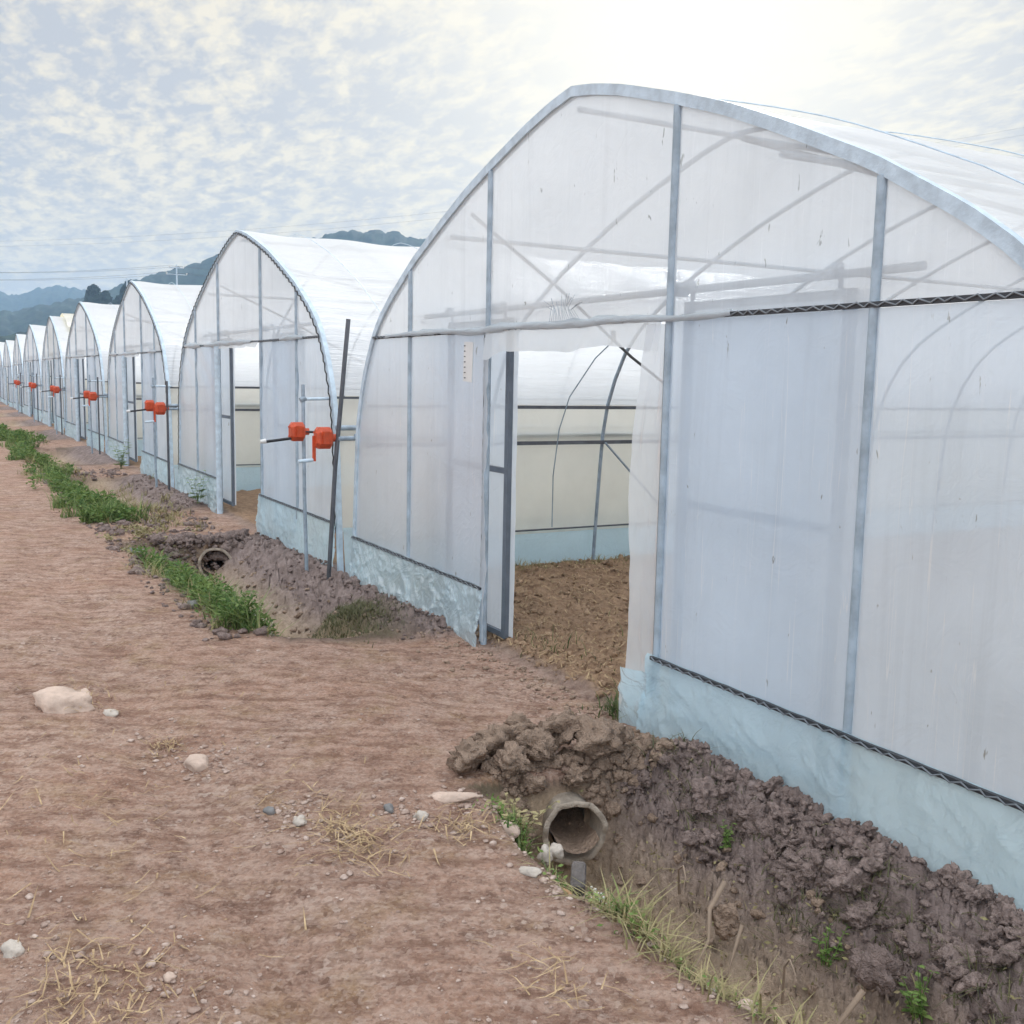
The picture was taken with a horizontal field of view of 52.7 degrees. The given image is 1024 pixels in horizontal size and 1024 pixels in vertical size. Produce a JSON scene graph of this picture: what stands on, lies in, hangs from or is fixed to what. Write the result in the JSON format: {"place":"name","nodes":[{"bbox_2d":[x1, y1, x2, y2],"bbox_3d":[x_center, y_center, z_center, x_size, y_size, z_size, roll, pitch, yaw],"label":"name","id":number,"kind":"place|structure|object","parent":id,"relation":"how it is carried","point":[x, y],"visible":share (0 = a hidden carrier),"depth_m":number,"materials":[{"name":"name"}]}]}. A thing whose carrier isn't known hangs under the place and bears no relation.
{"place":"outdoors","nodes":[
{"label":"outdoors","id":0,"kind":"place"},
{"bbox_2d":[0,332,26,341],"bbox_3d":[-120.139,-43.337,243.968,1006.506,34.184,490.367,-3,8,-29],"label":"distant hill","id":1,"kind":"structure","parent":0,"point":[5,338],"depth_m":362.29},
{"bbox_2d":[83,284,101,303],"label":"pine tree","id":2,"kind":"object","parent":1,"relation":"on","point":[92,294],"visible":0.47,"depth_m":381.38,"materials":[{"name":"teal plant"}]},
{"bbox_2d":[97,290,113,304],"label":"pine tree","id":3,"kind":"object","parent":1,"relation":"on","point":[107,298],"visible":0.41,"depth_m":383.26,"materials":[{"name":"teal plant"}]},
{"bbox_2d":[119,279,133,302],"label":"pine tree","id":4,"kind":"object","parent":1,"relation":"on","point":[122,290],"visible":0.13,"depth_m":385.90,"materials":[{"name":"plant"}]},
{"bbox_2d":[0,423,60,463],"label":"grass","id":5,"kind":"structure","parent":0,"point":[7,441],"depth_m":21.29,"materials":[{"name":"green plant"}]},
{"bbox_2d":[0,285,85,311],"bbox_3d":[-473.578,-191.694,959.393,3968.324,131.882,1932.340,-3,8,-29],"label":"hill","id":6,"kind":"structure","parent":0,"point":[49,296],"depth_m":1423.45,"materials":[{"name":"blue"}]},
{"bbox_2d":[0,438,152,523],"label":"grass","id":7,"kind":"structure","parent":0,"point":[76,468],"depth_m":16.06,"materials":[{"name":"green plant"}]},
{"bbox_2d":[22,454,150,523],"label":"grass","id":8,"kind":"structure","parent":0,"point":[56,504],"depth_m":11.68,"materials":[{"name":"green plant"}]},
{"bbox_2d":[100,473,207,529],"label":"grass","id":9,"kind":"structure","parent":0,"point":[158,517],"depth_m":12.11,"materials":[{"name":"green plant"}]},
{"bbox_2d":[0,230,425,335],"bbox_3d":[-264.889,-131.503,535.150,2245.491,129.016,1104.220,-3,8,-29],"label":"hill","id":10,"kind":"structure","parent":0,"point":[14,322],"depth_m":768.72,"materials":[{"name":"green plant"}]},
{"bbox_2d":[0,404,760,1023],"bbox_3d":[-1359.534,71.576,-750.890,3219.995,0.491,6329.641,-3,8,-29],"label":"road","id":11,"kind":"structure","parent":0,"point":[442,708],"depth_m":3.75,"materials":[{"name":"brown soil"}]},
{"bbox_2d":[0,939,24,958],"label":"rock","id":12,"kind":"object","parent":11,"relation":"on","point":[10,948],"visible":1,"depth_m":2.90,"materials":[{"name":"white stone"}]},
{"bbox_2d":[32,686,94,713],"bbox_3d":[-2.178,0.930,5.004,0.246,0.138,0.280,-4,9,-33],"label":"rock","id":13,"kind":"object","parent":11,"relation":"on","point":[56,699],"visible":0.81,"depth_m":4.93,"materials":[{"name":"stone"}]},
{"bbox_2d":[103,709,118,716],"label":"rock","id":14,"kind":"object","parent":11,"relation":"on","point":[110,712],"visible":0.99,"depth_m":4.91,"materials":[{"name":"white stone"}]},
{"bbox_2d":[163,971,175,983],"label":"rock","id":15,"kind":"object","parent":11,"relation":"on","point":[169,976],"visible":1,"depth_m":2.79,"materials":[{"name":"stone"}]},
{"bbox_2d":[183,754,208,771],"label":"rock","id":16,"kind":"object","parent":11,"relation":"on","point":[196,762],"visible":0.98,"depth_m":4.28,"materials":[{"name":"stone"}]},
{"bbox_2d":[263,806,274,814],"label":"rock","id":17,"kind":"object","parent":11,"relation":"on","point":[268,810],"visible":0.95,"depth_m":3.85,"materials":[{"name":"grey stone"}]},
{"bbox_2d":[292,815,306,826],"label":"rock","id":18,"kind":"object","parent":11,"relation":"on","point":[298,821],"visible":0.94,"depth_m":3.75,"materials":[{"name":"white stone"}]},
{"bbox_2d":[0,609,641,1023],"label":"straw","id":19,"kind":"object","parent":11,"relation":"on","point":[336,851],"visible":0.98,"depth_m":3.39,"materials":[{"name":"beige plant"}]},
{"bbox_2d":[383,803,393,813],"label":"rock","id":20,"kind":"object","parent":11,"relation":"on","point":[388,807],"visible":1,"depth_m":3.87,"materials":[{"name":"grey stone"}]},
{"bbox_2d":[413,810,428,821],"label":"rock","id":21,"kind":"object","parent":11,"relation":"on","point":[419,814],"visible":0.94,"depth_m":3.81,"materials":[{"name":"white stone"}]},
{"bbox_2d":[428,791,480,803],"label":"rock","id":22,"kind":"object","parent":11,"relation":"on","point":[447,797],"visible":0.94,"depth_m":3.96,"materials":[{"name":"stone"}]},
{"bbox_2d":[446,737,494,773],"bbox_3d":[-0.173,1.012,4.287,0.236,0.163,0.193,5,-5,-42],"label":"dirt clod","id":23,"kind":"object","parent":11,"relation":"on","point":[469,754],"visible":1,"depth_m":4.23,"materials":[{"name":"beige soil"}]},
{"bbox_2d":[469,722,527,756],"bbox_3d":[-0.053,0.994,4.443,0.319,0.172,0.215,-3,1,-34],"label":"dirt clod","id":24,"kind":"object","parent":11,"relation":"on","point":[497,736],"visible":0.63,"depth_m":4.40,"materials":[{"name":"beige soil"}]},
{"bbox_2d":[502,711,538,729],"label":"dirt clod","id":25,"kind":"object","parent":11,"relation":"on","point":[514,718],"visible":0.38,"depth_m":4.63,"materials":[{"name":"beige soil"}]},
{"bbox_2d":[395,616,653,748],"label":"soil clods","id":26,"kind":"object","parent":11,"relation":"on","point":[528,686],"visible":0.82,"depth_m":5.79,"materials":[{"name":"brown soil"}]},
{"bbox_2d":[519,866,541,877],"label":"rock","id":27,"kind":"object","parent":11,"relation":"on","point":[533,872],"visible":1,"depth_m":3.41,"materials":[{"name":"white stone"}]},
{"bbox_2d":[0,402,987,1023],"bbox_3d":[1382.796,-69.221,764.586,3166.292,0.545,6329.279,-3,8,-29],"label":"ground","id":28,"kind":"structure","parent":0,"point":[246,506],"depth_m":6.92,"materials":[{"name":"brown soil"}]},
{"bbox_2d":[0,342,4,401],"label":"greenhouse","id":29,"kind":"object","parent":28,"relation":"on","point":[2,346],"visible":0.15,"depth_m":51.48,"materials":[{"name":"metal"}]},
{"bbox_2d":[3,340,14,406],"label":"greenhouse","id":30,"kind":"object","parent":28,"relation":"on","point":[8,394],"visible":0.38,"depth_m":46.28,"materials":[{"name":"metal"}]},
{"bbox_2d":[13,334,25,412],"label":"greenhouse","id":31,"kind":"object","parent":28,"relation":"on","point":[18,351],"visible":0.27,"depth_m":40.60,"materials":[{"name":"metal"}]},
{"bbox_2d":[20,372,34,421],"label":"curtain winder","id":32,"kind":"object","parent":28,"relation":"on","point":[29,383],"visible":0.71,"depth_m":32.28,"materials":[{"name":"metal"}]},
{"bbox_2d":[23,324,46,420],"bbox_3d":[-6.037,-5.230,41.208,24.150,3.428,6.533,-3,8,-30],"label":"greenhouse","id":33,"kind":"object","parent":28,"relation":"on","point":[33,350],"visible":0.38,"depth_m":34.66,"materials":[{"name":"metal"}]},
{"bbox_2d":[30,361,34,414],"bbox_3d":[-16.928,-4.418,36.493,0.038,1.990,0.995,-3,8,-30],"label":"sliding door","id":34,"kind":"structure","parent":33,"relation":"in","point":[31,363],"depth_m":36.80,"materials":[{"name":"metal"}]},
{"bbox_2d":[39,373,64,433],"bbox_3d":[-11.693,-2.597,26.403,0.673,1.891,0.147,-3,8,-29],"label":"curtain winder","id":35,"kind":"object","parent":28,"relation":"on","point":[52,386],"visible":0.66,"depth_m":26.36,"materials":[{"name":"metal"}]},
{"bbox_2d":[42,316,69,432],"bbox_3d":[-2.523,-4.374,34.931,24.150,3.360,6.533,-3,8,-29],"label":"greenhouse","id":36,"kind":"object","parent":28,"relation":"on","point":[57,330],"visible":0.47,"depth_m":28.52,"materials":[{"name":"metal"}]},
{"bbox_2d":[27,374,42,421],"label":"curtain winder","id":37,"kind":"object","parent":36,"relation":"attached to","point":[34,385],"visible":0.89,"depth_m":31.82,"materials":[{"name":"metal"}]},
{"bbox_2d":[50,359,54,422],"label":"sliding door","id":38,"kind":"structure","parent":36,"relation":"in","point":[52,361],"depth_m":30.70,"materials":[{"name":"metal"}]},
{"bbox_2d":[60,313,73,326],"bbox_3d":[-11.347,-5.445,30.014,3.200,0.535,3.158,-3,8,-29],"label":"cover sheet","id":39,"kind":"object","parent":36,"relation":"on","point":[68,317],"visible":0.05,"depth_m":28.64,"materials":[{"name":"beige plastic"}]},
{"bbox_2d":[70,375,106,452],"bbox_3d":[-8.379,-1.769,20.481,0.673,1.891,0.147,-3,8,-29],"label":"curtain winder","id":40,"kind":"object","parent":28,"relation":"on","point":[86,394],"visible":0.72,"depth_m":20.44,"materials":[{"name":"metal"}]},
{"bbox_2d":[65,302,119,453],"bbox_3d":[0.724,-3.544,29.130,24.150,3.434,6.533,-3,8,-29],"label":"greenhouse","id":41,"kind":"object","parent":28,"relation":"on","point":[89,340],"visible":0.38,"depth_m":22.55,"materials":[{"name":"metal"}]},
{"bbox_2d":[48,375,65,434],"bbox_3d":[-11.364,-2.499,25.971,0.521,1.880,0.139,-3,8,-29],"label":"curtain winder","id":42,"kind":"object","parent":41,"relation":"attached to","point":[56,389],"visible":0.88,"depth_m":25.89,"materials":[{"name":"metal"}]},
{"bbox_2d":[78,359,86,439],"bbox_3d":[-10.176,-2.734,24.434,0.038,1.994,0.996,-3,8,-29],"label":"sliding door","id":43,"kind":"structure","parent":41,"relation":"in","point":[81,372],"depth_m":24.51,"materials":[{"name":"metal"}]},
{"bbox_2d":[111,439,132,468],"bbox_3d":[-6.667,-0.989,17.585,0.387,0.523,0.426,0,7,-11],"label":"weed plant","id":44,"kind":"object","parent":28,"relation":"on","point":[122,461],"visible":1,"depth_m":17.60,"materials":[{"name":"green plant"}]},
{"bbox_2d":[145,381,177,489],"bbox_3d":[-4.735,-0.843,14.128,0.521,1.880,0.139,-3,8,-29],"label":"curtain winder","id":45,"kind":"object","parent":28,"relation":"on","point":[160,408],"visible":0.9,"depth_m":14.04,"materials":[{"name":"metal"}]},
{"bbox_2d":[107,280,259,488],"bbox_3d":[4.179,-2.677,22.959,24.150,3.377,6.533,-3,8,-28],"label":"greenhouse","id":46,"kind":"object","parent":28,"relation":"on","point":[149,330],"visible":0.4,"depth_m":16.39,"materials":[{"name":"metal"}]},
{"bbox_2d":[82,377,107,453],"bbox_3d":[-8.049,-1.671,20.049,0.521,1.880,0.139,-3,8,-29],"label":"curtain winder","id":47,"kind":"object","parent":46,"relation":"attached to","point":[93,396],"visible":0.94,"depth_m":19.96,"materials":[{"name":"metal"}]},
{"bbox_2d":[126,357,137,461],"bbox_3d":[-6.810,-1.902,18.469,0.038,1.960,0.996,-3,8,-28],"label":"sliding door","id":48,"kind":"structure","parent":46,"relation":"in","point":[131,373],"depth_m":18.46,"materials":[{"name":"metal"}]},
{"bbox_2d":[126,378,176,487],"bbox_3d":[-5.064,-0.941,14.560,0.673,1.891,0.147,-3,8,-29],"label":"curtain winder","id":49,"kind":"object","parent":46,"relation":"attached to","point":[149,405],"visible":0.81,"depth_m":14.50,"materials":[{"name":"metal"}]},
{"bbox_2d":[187,470,208,503],"bbox_3d":[-3.800,-0.297,12.533,0.290,0.400,0.326,-3,8,-29],"label":"weed plant","id":50,"kind":"object","parent":28,"relation":"on","point":[197,496],"visible":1,"depth_m":12.58,"materials":[{"name":"green plant"}]},
{"bbox_2d":[212,586,257,618],"bbox_3d":[-1.802,0.615,6.725,0.301,0.246,0.324,0,7,-10],"label":"weed plant","id":51,"kind":"object","parent":28,"relation":"on","point":[248,591],"visible":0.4,"depth_m":6.76,"materials":[{"name":"green plant"}]},
{"bbox_2d":[176,230,631,573],"bbox_3d":[7.433,-1.896,17.143,24.150,3.394,6.533,-3,8,-29],"label":"greenhouse","id":52,"kind":"object","parent":28,"relation":"on","point":[270,315],"visible":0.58,"depth_m":10.28,"materials":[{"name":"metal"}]},
{"bbox_2d":[221,348,235,505],"bbox_3d":[-3.492,-1.099,12.502,0.038,1.970,0.996,-3,8,-29],"label":"sliding door","id":53,"kind":"structure","parent":52,"relation":"in","point":[227,355],"depth_m":12.35,"materials":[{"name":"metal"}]},
{"bbox_2d":[260,385,328,570],"bbox_3d":[-1.774,-0.119,8.681,0.673,1.891,0.147,-3,8,-29],"label":"curtain winder","id":54,"kind":"object","parent":52,"relation":"attached to","point":[298,431],"visible":0.89,"depth_m":8.62,"materials":[{"name":"metal"}]},
{"bbox_2d":[0,407,1023,1023],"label":"ditch","id":55,"kind":"object","parent":28,"relation":"in","point":[840,991],"visible":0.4,"depth_m":3.86,"materials":[{"name":"brown soil"}]},
{"bbox_2d":[41,466,268,640],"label":"soil clods","id":56,"kind":"object","parent":55,"relation":"on","point":[221,632],"visible":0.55,"depth_m":10.23,"materials":[{"name":"brown soil"}]},
{"bbox_2d":[96,523,217,588],"bbox_3d":[-3.373,0.425,9.933,1.092,0.523,2.040,-3,8,-29],"label":"ground cover","id":57,"kind":"object","parent":55,"relation":"on","point":[142,531],"visible":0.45,"depth_m":10.15,"materials":[{"name":"green plant"}]},
{"bbox_2d":[147,528,252,575],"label":"soil clods","id":58,"kind":"object","parent":55,"relation":"on","point":[230,539],"visible":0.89,"depth_m":10.16,"materials":[{"name":"brown soil"}]},
{"bbox_2d":[114,544,298,636],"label":"grass","id":59,"kind":"structure","parent":55,"relation":"on","point":[240,624],"depth_m":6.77,"materials":[{"name":"green plant"}]},
{"bbox_2d":[198,544,231,575],"bbox_3d":[-3.059,0.446,10.621,0.330,0.330,1.170,-1,8,-17],"label":"culvert pipe","id":60,"kind":"object","parent":55,"relation":"in","point":[218,562],"visible":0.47,"depth_m":10.14,"materials":[{"name":"concrete"}]},
{"bbox_2d":[308,587,430,647],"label":"grass","id":61,"kind":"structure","parent":55,"relation":"on","point":[353,610],"depth_m":6.96,"materials":[{"name":"green plant"}]},
{"bbox_2d":[501,820,519,838],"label":"rock","id":62,"kind":"object","parent":55,"relation":"on","point":[514,829],"visible":0.43,"depth_m":3.79,"materials":[{"name":"stone"}]},
{"bbox_2d":[485,792,559,840],"bbox_3d":[0.031,1.175,3.915,0.243,0.177,0.213,8,10,44],"label":"weed plant","id":63,"kind":"object","parent":55,"relation":"on","point":[523,819],"visible":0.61,"depth_m":3.92,"materials":[{"name":"green plant"}]},
{"bbox_2d":[519,772,547,796],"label":"dirt clod","id":64,"kind":"object","parent":55,"relation":"on","point":[532,784],"visible":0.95,"depth_m":4.23,"materials":[{"name":"beige soil"}]},
{"bbox_2d":[537,844,552,866],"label":"rock","id":65,"kind":"object","parent":55,"relation":"on","point":[544,855],"visible":0.91,"depth_m":3.59,"materials":[{"name":"white stone"}]},
{"bbox_2d":[550,842,563,859],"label":"rock","id":66,"kind":"object","parent":55,"relation":"on","point":[556,849],"visible":0.84,"depth_m":3.73,"materials":[{"name":"white stone"}]},
{"bbox_2d":[128,474,1019,1023],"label":"soil clods","id":67,"kind":"object","parent":55,"relation":"on","point":[912,950],"visible":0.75,"depth_m":3.83,"materials":[{"name":"brown soil"}]},
{"bbox_2d":[542,791,607,864],"bbox_3d":[0.137,1.238,4.717,0.276,0.276,1.170,-1,8,-13],"label":"culvert pipe","id":68,"kind":"object","parent":55,"relation":"on","point":[585,843],"visible":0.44,"depth_m":4.25,"materials":[{"name":"concrete"}]},
{"bbox_2d":[480,733,673,849],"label":"soil clods","id":69,"kind":"object","parent":55,"relation":"on","point":[596,793],"visible":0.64,"depth_m":4.41,"materials":[{"name":"brown soil"}]},
{"bbox_2d":[493,741,530,779],"bbox_3d":[-0.003,1.012,4.230,0.150,0.134,0.185,0,7,-8],"label":"dirt clod","id":70,"kind":"object","parent":69,"relation":"on","point":[510,760],"visible":1,"depth_m":4.19,"materials":[{"name":"beige soil"}]},
{"bbox_2d":[516,727,558,761],"bbox_3d":[0.105,0.988,4.386,0.198,0.139,0.185,9,0,7],"label":"dirt clod","id":71,"kind":"object","parent":69,"relation":"on","point":[539,744],"visible":0.85,"depth_m":4.35,"materials":[{"name":"beige soil"}]},
{"bbox_2d":[571,714,634,760],"bbox_3d":[0.372,0.982,4.477,0.296,0.189,0.351,3,8,16],"label":"dirt clod","id":72,"kind":"object","parent":69,"relation":"on","point":[600,737],"visible":0.96,"depth_m":4.38,"materials":[{"name":"beige soil"}]},
{"bbox_2d":[538,709,580,747],"bbox_3d":[0.225,0.953,4.545,0.243,0.174,0.277,8,7,16],"label":"dirt clod","id":73,"kind":"object","parent":72,"relation":"on","point":[561,724],"visible":0.84,"depth_m":4.47,"materials":[{"name":"beige soil"}]},
{"bbox_2d":[561,761,593,787],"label":"dirt clod","id":74,"kind":"object","parent":55,"relation":"on","point":[576,774],"visible":0.99,"depth_m":4.32,"materials":[{"name":"beige soil"}]},
{"bbox_2d":[570,861,585,895],"bbox_3d":[0.220,1.217,3.429,0.050,0.077,0.122,2,7,6],"label":"broken block","id":75,"kind":"object","parent":55,"relation":"on","point":[578,870],"depth_m":3.41,"materials":[{"name":"grey concrete"}]},
{"bbox_2d":[215,556,946,1023],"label":"soil clods","id":76,"kind":"object","parent":55,"relation":"on","point":[723,866],"visible":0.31,"depth_m":3.86,"materials":[{"name":"brown soil"}]},
{"bbox_2d":[492,804,729,999],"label":"grass","id":77,"kind":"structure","parent":55,"relation":"on","point":[518,839],"depth_m":3.78,"materials":[{"name":"plant"}]},
{"bbox_2d":[472,793,779,1020],"bbox_3d":[0.310,1.327,3.268,0.284,0.377,1.697,-3,8,-29],"label":"ground cover","id":78,"kind":"object","parent":55,"relation":"on","point":[565,876],"visible":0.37,"depth_m":3.14,"materials":[{"name":"green plant"}]},
{"bbox_2d":[516,844,829,1023],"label":"grass","id":79,"kind":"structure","parent":55,"relation":"on","point":[702,982],"depth_m":2.96,"materials":[{"name":"plant"}]},
{"bbox_2d":[677,865,685,894],"bbox_3d":[0.604,1.331,3.696,0.021,0.165,0.177,2,7,3],"label":"root","id":80,"kind":"object","parent":55,"relation":"on","point":[678,872],"visible":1,"depth_m":3.72,"materials":[{"name":"brown wood"}]},
{"bbox_2d":[693,880,726,971],"bbox_3d":[0.674,1.408,3.520,0.041,0.239,0.228,6,9,31],"label":"root","id":81,"kind":"object","parent":55,"relation":"hanging from","point":[723,884],"visible":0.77,"depth_m":3.53,"materials":[{"name":"brown wood"}]},
{"bbox_2d":[704,902,739,940],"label":"dirt clod","id":82,"kind":"object","parent":55,"relation":"on","point":[726,921],"visible":0.94,"depth_m":3.52,"materials":[{"name":"beige soil"}]},
{"bbox_2d":[720,820,736,847],"bbox_3d":[0.827,1.242,3.958,0.064,0.113,0.073,2,7,7],"label":"weed plant","id":83,"kind":"object","parent":55,"relation":"on","point":[726,837],"visible":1,"depth_m":3.96,"materials":[{"name":"green plant"}]},
{"bbox_2d":[727,924,743,974],"bbox_3d":[0.742,1.452,3.431,0.014,0.137,0.106,7,9,36],"label":"root","id":84,"kind":"object","parent":55,"relation":"hanging from","point":[739,933],"visible":0.95,"depth_m":3.43,"materials":[{"name":"brown wood"}]},
{"bbox_2d":[736,998,756,1013],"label":"rock","id":85,"kind":"object","parent":55,"relation":"on","point":[743,1005],"visible":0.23,"depth_m":2.71,"materials":[{"name":"stone"}]},
{"bbox_2d":[541,758,1021,1023],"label":"straw","id":86,"kind":"object","parent":55,"relation":"on","point":[768,913],"visible":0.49,"depth_m":3.68,"materials":[{"name":"beige plant"}]},
{"bbox_2d":[781,959,796,1005],"bbox_3d":[0.834,1.433,3.126,0.017,0.193,0.118,1,7,-1],"label":"root","id":87,"kind":"object","parent":55,"relation":"in","point":[783,982],"visible":0.95,"depth_m":3.16,"materials":[{"name":"brown wood"}]},
{"bbox_2d":[579,782,1015,1023],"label":"ground cover","id":88,"kind":"object","parent":55,"relation":"on","point":[844,958],"visible":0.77,"depth_m":3.55,"materials":[{"name":"green plant"}]},
{"bbox_2d":[625,736,1023,1015],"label":"soil clods","id":89,"kind":"object","parent":55,"relation":"on","point":[1006,916],"visible":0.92,"depth_m":3.58,"materials":[{"name":"brown soil"}]},
{"bbox_2d":[811,923,849,966],"bbox_3d":[1.046,1.420,3.386,0.117,0.131,0.080,-1,8,-17],"label":"weed plant","id":90,"kind":"object","parent":55,"relation":"on","point":[822,957],"visible":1,"depth_m":3.39,"materials":[{"name":"green plant"}]},
{"bbox_2d":[836,989,865,1023],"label":"root","id":91,"kind":"object","parent":55,"relation":"hanging from","point":[859,996],"visible":1,"depth_m":3.02,"materials":[{"name":"beige wood"}]},
{"bbox_2d":[854,943,901,993],"bbox_3d":[1.105,1.379,3.137,0.126,0.148,0.160,-7,2,-29],"label":"dirt clod","id":92,"kind":"object","parent":55,"relation":"on","point":[877,965],"visible":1,"depth_m":3.10,"materials":[{"name":"soil"}]},
{"bbox_2d":[899,965,939,1022],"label":"weed plant","id":93,"kind":"object","parent":55,"relation":"on","point":[913,1009],"visible":0.99,"depth_m":3.11,"materials":[{"name":"green plant"}]},
{"bbox_2d":[476,554,628,699],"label":"soil clods","id":94,"kind":"object","parent":28,"relation":"on","point":[522,644],"visible":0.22,"depth_m":7.06,"materials":[{"name":"brown soil"}]},
{"bbox_2d":[487,554,628,698],"bbox_3d":[1.433,0.712,7.112,3.578,0.120,4.768,-3,8,-29],"label":"straw","id":95,"kind":"object","parent":28,"relation":"on","point":[558,624],"visible":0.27,"depth_m":6.94,"materials":[{"name":"brown plant"}]},
{"bbox_2d":[514,610,626,720],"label":"grass","id":96,"kind":"structure","parent":28,"relation":"on","point":[615,705],"depth_m":5.20,"materials":[{"name":"green plant"}]},
{"bbox_2d":[515,553,629,573],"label":"grass","id":97,"kind":"structure","parent":28,"relation":"on","point":[533,564],"depth_m":9.05,"materials":[{"name":"brown plant"}]},
{"bbox_2d":[349,83,1023,910],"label":"greenhouse","id":98,"kind":"object","parent":28,"relation":"on","point":[791,481],"visible":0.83,"depth_m":4.25,"materials":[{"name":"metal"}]},
{"bbox_2d":[298,319,354,579],"bbox_3d":[-1.439,-0.299,8.213,0.521,2.443,0.139,-3,8,-29],"label":"curtain winder","id":99,"kind":"object","parent":98,"relation":"attached to","point":[324,437],"visible":0.92,"depth_m":8.15,"materials":[{"name":"metal"}]},
{"bbox_2d":[463,342,473,381],"bbox_3d":[-0.275,-0.934,6.430,0.006,0.251,0.138,-3,8,-29],"label":"paper label","id":100,"kind":"object","parent":98,"relation":"attached to","point":[468,363],"visible":1,"depth_m":6.43,"materials":[{"name":"white paper"}]},
{"bbox_2d":[478,351,518,638],"bbox_3d":[-0.210,-0.236,6.656,0.038,1.970,0.920,-3,8,-29],"label":"sliding door","id":101,"kind":"structure","parent":98,"relation":"in","point":[504,364],"depth_m":6.40,"materials":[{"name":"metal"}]},
{"bbox_2d":[0,0,1023,294],"label":"sky","id":102,"kind":"structure","parent":0,"point":[120,120],"materials":[{"name":"white"}]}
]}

